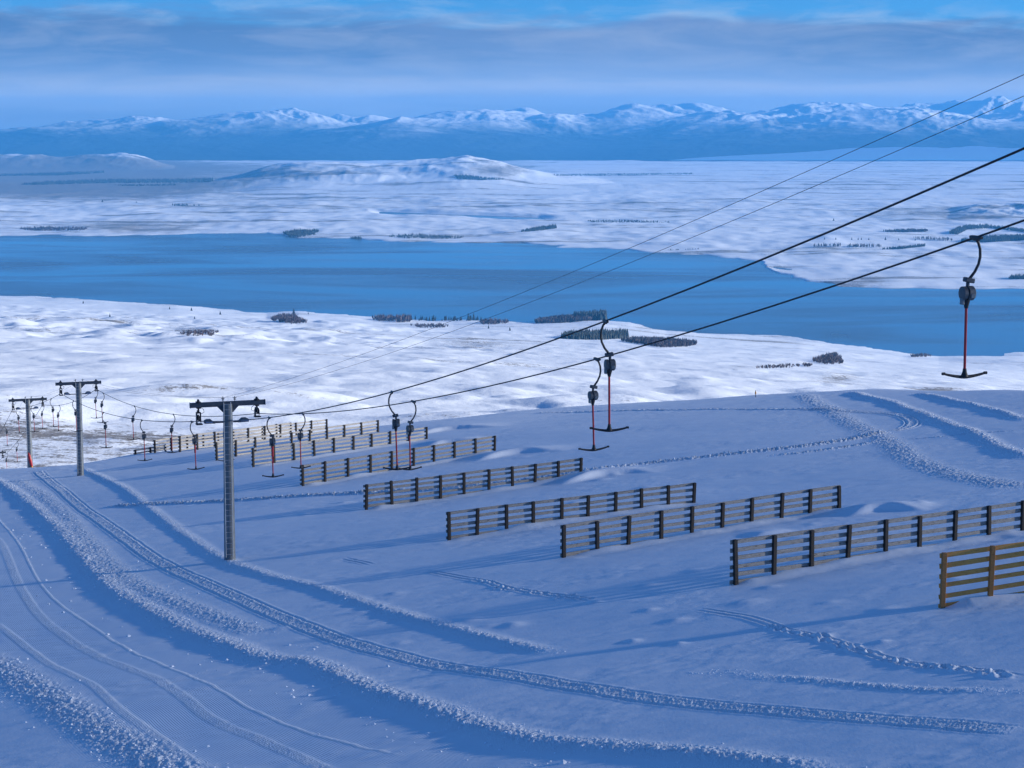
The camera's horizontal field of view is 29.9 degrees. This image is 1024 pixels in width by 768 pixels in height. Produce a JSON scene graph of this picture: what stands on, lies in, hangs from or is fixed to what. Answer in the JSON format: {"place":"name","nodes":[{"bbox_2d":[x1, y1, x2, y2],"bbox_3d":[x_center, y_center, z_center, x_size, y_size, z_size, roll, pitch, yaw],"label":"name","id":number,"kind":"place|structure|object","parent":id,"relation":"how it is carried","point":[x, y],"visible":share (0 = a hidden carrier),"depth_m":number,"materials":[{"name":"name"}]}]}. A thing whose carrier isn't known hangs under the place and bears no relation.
{"place":"outdoors","nodes":[
{"label":"outdoors","id":0,"kind":"place"},
{"bbox_2d":[0,389,1023,767],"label":"snow slope","id":1,"kind":"structure","parent":0,"point":[642,631],"depth_m":78.86,"materials":[{"name":"white snow"}]},
{"bbox_2d":[8,396,46,467],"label":"lift tower","id":2,"kind":"structure","parent":1,"relation":"on","point":[28,401],"depth_m":207.31,"materials":[{"name":"metal"}]},
{"bbox_2d":[28,452,32,467],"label":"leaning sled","id":3,"kind":"object","parent":2,"relation":"attached to","point":[30,460],"visible":0.71,"depth_m":207.61,"materials":[{"name":"red plastic"}]},
{"bbox_2d":[55,379,100,475],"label":"lift tower","id":4,"kind":"structure","parent":1,"relation":"on","point":[78,386],"depth_m":172.11,"materials":[{"name":"metal"}]},
{"bbox_2d":[133,444,165,454],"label":"snow fence","id":5,"kind":"object","parent":1,"relation":"on","point":[149,451],"visible":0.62,"depth_m":194.01,"materials":[{"name":"brown wood"}]},
{"bbox_2d":[153,422,291,452],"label":"snow fence","id":6,"kind":"object","parent":1,"relation":"on","point":[171,445],"visible":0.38,"depth_m":196.62,"materials":[{"name":"brown wood"}]},
{"bbox_2d":[189,396,265,559],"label":"lift tower","id":7,"kind":"structure","parent":1,"relation":"on","point":[227,408],"depth_m":102.04,"materials":[{"name":"metal"}]},
{"bbox_2d":[0,219,1023,459],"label":"haul rope","id":8,"kind":"object","parent":7,"relation":"attached to","point":[958,243],"visible":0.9,"depth_m":47.72,"materials":[{"name":"metal"}]},
{"bbox_2d":[91,389,100,418],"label":"bar","id":9,"kind":"object","parent":8,"relation":"hanging from","point":[95,400],"visible":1,"depth_m":172.40,"materials":[{"name":"black metal"}]},
{"bbox_2d":[98,392,107,422],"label":"bar","id":10,"kind":"object","parent":8,"relation":"hanging from","point":[101,404],"visible":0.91,"depth_m":167.86,"materials":[{"name":"black metal"}]},
{"bbox_2d":[127,405,139,439],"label":"bar","id":11,"kind":"object","parent":8,"relation":"hanging from","point":[132,420],"visible":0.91,"depth_m":148.73,"materials":[{"name":"black metal"}]},
{"bbox_2d":[165,415,178,452],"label":"bar","id":12,"kind":"object","parent":8,"relation":"hanging from","point":[171,429],"visible":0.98,"depth_m":130.21,"materials":[{"name":"black metal"}]},
{"bbox_2d":[291,413,310,468],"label":"bar","id":13,"kind":"object","parent":8,"relation":"hanging from","point":[300,435],"visible":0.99,"depth_m":91.76,"materials":[{"name":"paint"}]},
{"bbox_2d":[404,400,421,469],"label":"bar","id":14,"kind":"object","parent":8,"relation":"hanging from","point":[409,428],"visible":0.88,"depth_m":73.23,"materials":[{"name":"black metal"}]},
{"bbox_2d":[578,357,608,450],"bbox_3d":[2.335,0.591,54.840,0.960,2.699,0.403,-4,9,-22],"label":"bar","id":15,"kind":"object","parent":8,"relation":"hanging from","point":[593,395],"visible":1,"depth_m":54.77,"materials":[{"name":"black metal"}]},
{"bbox_2d":[941,235,987,378],"bbox_3d":[8.556,-1.439,36.056,0.960,2.699,0.403,-2,8,-18],"label":"hanger","id":16,"kind":"object","parent":8,"relation":"hanging from","point":[967,293],"visible":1,"depth_m":35.98,"materials":[{"name":"black metal"}]},
{"bbox_2d":[1,147,1023,430],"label":"haul rope","id":17,"kind":"object","parent":7,"relation":"attached to","point":[629,311],"visible":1,"depth_m":40.54,"materials":[{"name":"metal"}]},
{"bbox_2d":[30,405,38,431],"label":"bar","id":18,"kind":"object","parent":17,"relation":"hanging from","point":[33,416],"visible":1,"depth_m":191.49,"materials":[{"name":"black metal"}]},
{"bbox_2d":[49,399,58,426],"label":"bar","id":19,"kind":"object","parent":17,"relation":"hanging from","point":[53,417],"visible":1,"depth_m":177.99,"materials":[{"name":"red metal"}]},
{"bbox_2d":[72,400,82,431],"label":"bar","id":20,"kind":"object","parent":17,"relation":"hanging from","point":[75,412],"visible":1,"depth_m":161.53,"materials":[{"name":"black metal"}]},
{"bbox_2d":[99,414,112,447],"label":"bar","id":21,"kind":"object","parent":17,"relation":"hanging from","point":[105,426],"visible":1,"depth_m":141.80,"materials":[{"name":"red metal"}]},
{"bbox_2d":[139,419,151,460],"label":"bar","id":22,"kind":"object","parent":17,"relation":"hanging from","point":[144,436],"visible":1,"depth_m":122.34,"materials":[{"name":"red metal"}]},
{"bbox_2d":[187,421,204,469],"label":"bar","id":23,"kind":"object","parent":17,"relation":"hanging from","point":[194,440],"visible":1,"depth_m":103.67,"materials":[{"name":"black metal"}]},
{"bbox_2d":[262,416,283,477],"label":"bar","id":24,"kind":"object","parent":17,"relation":"hanging from","point":[272,441],"visible":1,"depth_m":83.86,"materials":[{"name":"paint"}]},
{"bbox_2d":[383,390,411,469],"bbox_3d":[-3.861,1.565,64.321,0.960,2.699,0.403,-1,8,-8],"label":"bar","id":25,"kind":"object","parent":17,"relation":"hanging from","point":[395,423],"visible":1,"depth_m":64.25,"materials":[{"name":"paint"}]},
{"bbox_2d":[590,319,628,431],"bbox_3d":[2.341,-0.191,45.671,0.960,2.699,0.403,-1,8,-12],"label":"bar","id":26,"kind":"object","parent":17,"relation":"hanging from","point":[609,365],"visible":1,"depth_m":45.59,"materials":[{"name":"black metal"}]},
{"bbox_2d":[1,96,1023,442],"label":"overhead wire","id":27,"kind":"object","parent":7,"relation":"attached to","point":[655,252],"visible":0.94,"depth_m":44.41,"materials":[{"name":"black metal"}]},
{"bbox_2d":[3,74,1023,433],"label":"overhead wire","id":28,"kind":"object","parent":7,"relation":"attached to","point":[647,240],"visible":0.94,"depth_m":43.39,"materials":[{"name":"black metal"}]},
{"bbox_2d":[178,419,327,451],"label":"snow fence","id":29,"kind":"object","parent":1,"relation":"on","point":[247,435],"visible":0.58,"depth_m":198.10,"materials":[{"name":"brown wood"}]},
{"bbox_2d":[215,420,378,460],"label":"snow fence","id":30,"kind":"object","parent":1,"relation":"on","point":[344,432],"visible":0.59,"depth_m":184.35,"materials":[{"name":"brown wood"}]},
{"bbox_2d":[251,427,427,466],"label":"snow fence","id":31,"kind":"object","parent":1,"relation":"on","point":[293,447],"visible":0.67,"depth_m":168.50,"materials":[{"name":"brown wood"}]},
{"bbox_2d":[300,436,495,485],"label":"snow fence","id":32,"kind":"object","parent":1,"relation":"on","point":[391,461],"visible":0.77,"depth_m":146.41,"materials":[{"name":"brown wood"}]},
{"bbox_2d":[363,458,582,509],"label":"snow fence","id":33,"kind":"object","parent":1,"relation":"on","point":[464,483],"visible":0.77,"depth_m":124.06,"materials":[{"name":"brown wood"}]},
{"bbox_2d":[0,391,1023,767],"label":"snow clods","id":34,"kind":"object","parent":1,"relation":"on","point":[438,623],"visible":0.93,"depth_m":78.90,"materials":[{"name":"white snow"}]},
{"bbox_2d":[446,482,696,539],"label":"snow fence","id":35,"kind":"object","parent":1,"relation":"on","point":[561,511],"visible":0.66,"depth_m":104.40,"materials":[{"name":"brown wood"}]},
{"bbox_2d":[560,485,840,557],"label":"snow fence","id":36,"kind":"object","parent":1,"relation":"on","point":[661,519],"visible":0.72,"depth_m":93.22,"materials":[{"name":"brown wood"}]},
{"bbox_2d":[729,500,1023,584],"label":"snow fence","id":37,"kind":"object","parent":1,"relation":"on","point":[848,542],"visible":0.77,"depth_m":79.50,"materials":[{"name":"brown wood"}]},
{"bbox_2d":[938,542,1023,608],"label":"snow fence","id":38,"kind":"object","parent":1,"relation":"on","point":[991,558],"visible":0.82,"depth_m":66.94,"materials":[{"name":"brown wood"}]},
{"bbox_2d":[0,153,1023,468],"bbox_3d":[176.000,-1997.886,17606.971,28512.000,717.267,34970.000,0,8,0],"label":"valley plain","id":39,"kind":"structure","parent":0,"point":[146,351],"depth_m":8968.12,"materials":[{"name":"white snow"}]},
{"bbox_2d":[0,170,103,175],"bbox_3d":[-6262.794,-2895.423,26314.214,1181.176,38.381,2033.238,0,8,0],"label":"forest belt","id":40,"kind":"object","parent":39,"relation":"on","point":[54,173],"visible":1,"depth_m":25897.10,"materials":[{"name":"green plant"}]},
{"bbox_2d":[20,226,86,230],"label":"shore scrub","id":41,"kind":"object","parent":39,"relation":"on","point":[51,228],"visible":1,"depth_m":13045.56,"materials":[{"name":"green plant"}]},
{"bbox_2d":[22,177,213,184],"bbox_3d":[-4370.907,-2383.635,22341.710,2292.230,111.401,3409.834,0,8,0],"label":"forest belt","id":42,"kind":"object","parent":39,"relation":"on","point":[144,180],"visible":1,"depth_m":22608.81,"materials":[{"name":"green plant"}]},
{"bbox_2d":[180,329,218,335],"bbox_3d":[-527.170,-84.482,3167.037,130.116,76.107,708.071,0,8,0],"label":"willow thicket","id":43,"kind":"object","parent":39,"relation":"on","point":[205,331],"visible":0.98,"depth_m":3107.84,"materials":[{"name":"plant"}]},
{"bbox_2d":[270,313,306,323],"bbox_3d":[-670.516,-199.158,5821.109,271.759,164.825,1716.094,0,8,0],"label":"willow thicket","id":44,"kind":"object","parent":39,"relation":"on","point":[289,318],"visible":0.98,"depth_m":5177.05,"materials":[{"name":"plant"}]},
{"bbox_2d":[283,228,318,236],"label":"shore wood","id":45,"kind":"object","parent":39,"relation":"on","point":[300,233],"visible":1,"depth_m":12654.42,"materials":[{"name":"green plant"}]},
{"bbox_2d":[372,313,396,320],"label":"willow thicket","id":46,"kind":"object","parent":39,"relation":"on","point":[378,317],"visible":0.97,"depth_m":6893.57,"materials":[{"name":"plant"}]},
{"bbox_2d":[394,313,411,322],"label":"willow thicket","id":47,"kind":"object","parent":39,"relation":"on","point":[404,317],"visible":0.97,"depth_m":6830.66,"materials":[{"name":"grey plant"}]},
{"bbox_2d":[389,233,463,238],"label":"shore scrub","id":48,"kind":"object","parent":39,"relation":"on","point":[419,235],"visible":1,"depth_m":12301.19,"materials":[{"name":"plant"}]},
{"bbox_2d":[410,322,447,327],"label":"willow thicket","id":49,"kind":"object","parent":39,"relation":"on","point":[426,325],"visible":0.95,"depth_m":6091.85,"materials":[{"name":"grey plant"}]},
{"bbox_2d":[454,174,503,179],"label":"hill wood","id":50,"kind":"object","parent":39,"relation":"on","point":[470,177],"visible":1,"depth_m":20362.41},
{"bbox_2d":[480,317,508,324],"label":"willow thicket","id":51,"kind":"object","parent":39,"relation":"on","point":[490,321],"visible":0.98,"depth_m":6985.96,"materials":[{"name":"plant"}]},
{"bbox_2d":[521,224,556,231],"bbox_3d":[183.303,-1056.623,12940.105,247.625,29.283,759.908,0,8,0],"label":"shore wood","id":52,"kind":"object","parent":39,"relation":"on","point":[543,227],"visible":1,"depth_m":12825.99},
{"bbox_2d":[534,313,592,323],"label":"larch wood","id":53,"kind":"object","parent":39,"relation":"on","point":[559,318],"visible":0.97,"depth_m":7185.84,"materials":[{"name":"grey plant"}]},
{"bbox_2d":[574,309,607,319],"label":"conifer wood","id":54,"kind":"object","parent":39,"relation":"on","point":[599,315],"visible":0.73,"depth_m":7297.29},
{"bbox_2d":[560,328,628,339],"bbox_3d":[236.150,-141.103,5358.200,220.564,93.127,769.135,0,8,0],"label":"conifer plantation","id":55,"kind":"object","parent":39,"relation":"on","point":[589,334],"visible":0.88,"depth_m":5136.58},
{"bbox_2d":[554,172,691,175],"bbox_3d":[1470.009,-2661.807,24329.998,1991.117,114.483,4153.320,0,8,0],"label":"forest belt","id":56,"kind":"object","parent":39,"relation":"on","point":[618,174],"visible":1,"depth_m":25765.60,"materials":[{"name":"plant"}]},
{"bbox_2d":[588,219,668,222],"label":"bank scrub","id":57,"kind":"object","parent":39,"relation":"on","point":[625,220],"visible":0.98,"depth_m":13803.91,"materials":[{"name":"green plant"}]},
{"bbox_2d":[620,335,696,347],"bbox_3d":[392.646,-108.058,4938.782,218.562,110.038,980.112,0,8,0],"label":"larch plantation","id":58,"kind":"object","parent":39,"relation":"on","point":[671,342],"visible":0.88,"depth_m":4919.62,"materials":[{"name":"plant"}]},
{"bbox_2d":[756,362,812,367],"bbox_3d":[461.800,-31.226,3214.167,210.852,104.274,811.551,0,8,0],"label":"willow thicket","id":59,"kind":"object","parent":39,"relation":"on","point":[789,364],"visible":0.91,"depth_m":3254.11,"materials":[{"name":"plant"}]},
{"bbox_2d":[813,243,840,246],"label":"poplar row","id":60,"kind":"object","parent":39,"relation":"on","point":[834,244],"visible":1,"depth_m":11065.59,"materials":[{"name":"plant"}]},
{"bbox_2d":[812,352,843,364],"bbox_3d":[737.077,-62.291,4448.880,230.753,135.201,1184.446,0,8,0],"label":"willow thicket","id":61,"kind":"object","parent":39,"relation":"on","point":[830,358],"visible":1,"depth_m":4038.66,"materials":[{"name":"grey plant"}]},
{"bbox_2d":[847,243,879,246],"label":"poplar row","id":62,"kind":"object","parent":39,"relation":"on","point":[857,245],"visible":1,"depth_m":11083.42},
{"bbox_2d":[882,243,924,248],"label":"hedge row","id":63,"kind":"object","parent":39,"relation":"on","point":[910,246],"visible":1,"depth_m":10999.77,"materials":[{"name":"green plant"}]},
{"bbox_2d":[883,228,927,231],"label":"wood","id":64,"kind":"object","parent":39,"relation":"on","point":[908,230],"visible":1,"depth_m":12676.94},
{"bbox_2d":[910,352,930,356],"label":"willow thicket","id":65,"kind":"object","parent":39,"relation":"on","point":[921,354],"visible":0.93,"depth_m":5729.81,"materials":[{"name":"plant"}]},
{"bbox_2d":[915,236,951,240],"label":"poplar row","id":66,"kind":"object","parent":39,"relation":"on","point":[940,238],"visible":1,"depth_m":11761.66,"materials":[{"name":"plant"}]},
{"bbox_2d":[949,223,1023,234],"bbox_3d":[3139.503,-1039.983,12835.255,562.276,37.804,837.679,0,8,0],"label":"valley forest","id":67,"kind":"object","parent":39,"relation":"on","point":[958,229],"visible":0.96,"depth_m":12934.15,"materials":[{"name":"green plant"}]},
{"bbox_2d":[961,233,1023,242],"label":"valley forest","id":68,"kind":"object","parent":39,"relation":"on","point":[1001,237],"visible":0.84,"depth_m":11664.78,"materials":[{"name":"plant"}]},
{"bbox_2d":[0,212,1023,355],"bbox_3d":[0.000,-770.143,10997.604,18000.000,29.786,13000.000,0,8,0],"label":"lake","id":69,"kind":"structure","parent":0,"point":[257,272],"depth_m":7878.43,"materials":[{"name":"blue liquid"}]},
{"bbox_2d":[0,96,1023,160],"bbox_3d":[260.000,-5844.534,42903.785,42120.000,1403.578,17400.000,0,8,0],"label":"mountain range","id":70,"kind":"structure","parent":0,"point":[657,132],"depth_m":40255.31,"materials":[{"name":"white snow"}]},
{"bbox_2d":[0,0,1023,160],"label":"sky","id":71,"kind":"structure","parent":0,"point":[61,60],"materials":[{"name":"blue"}]}
]}

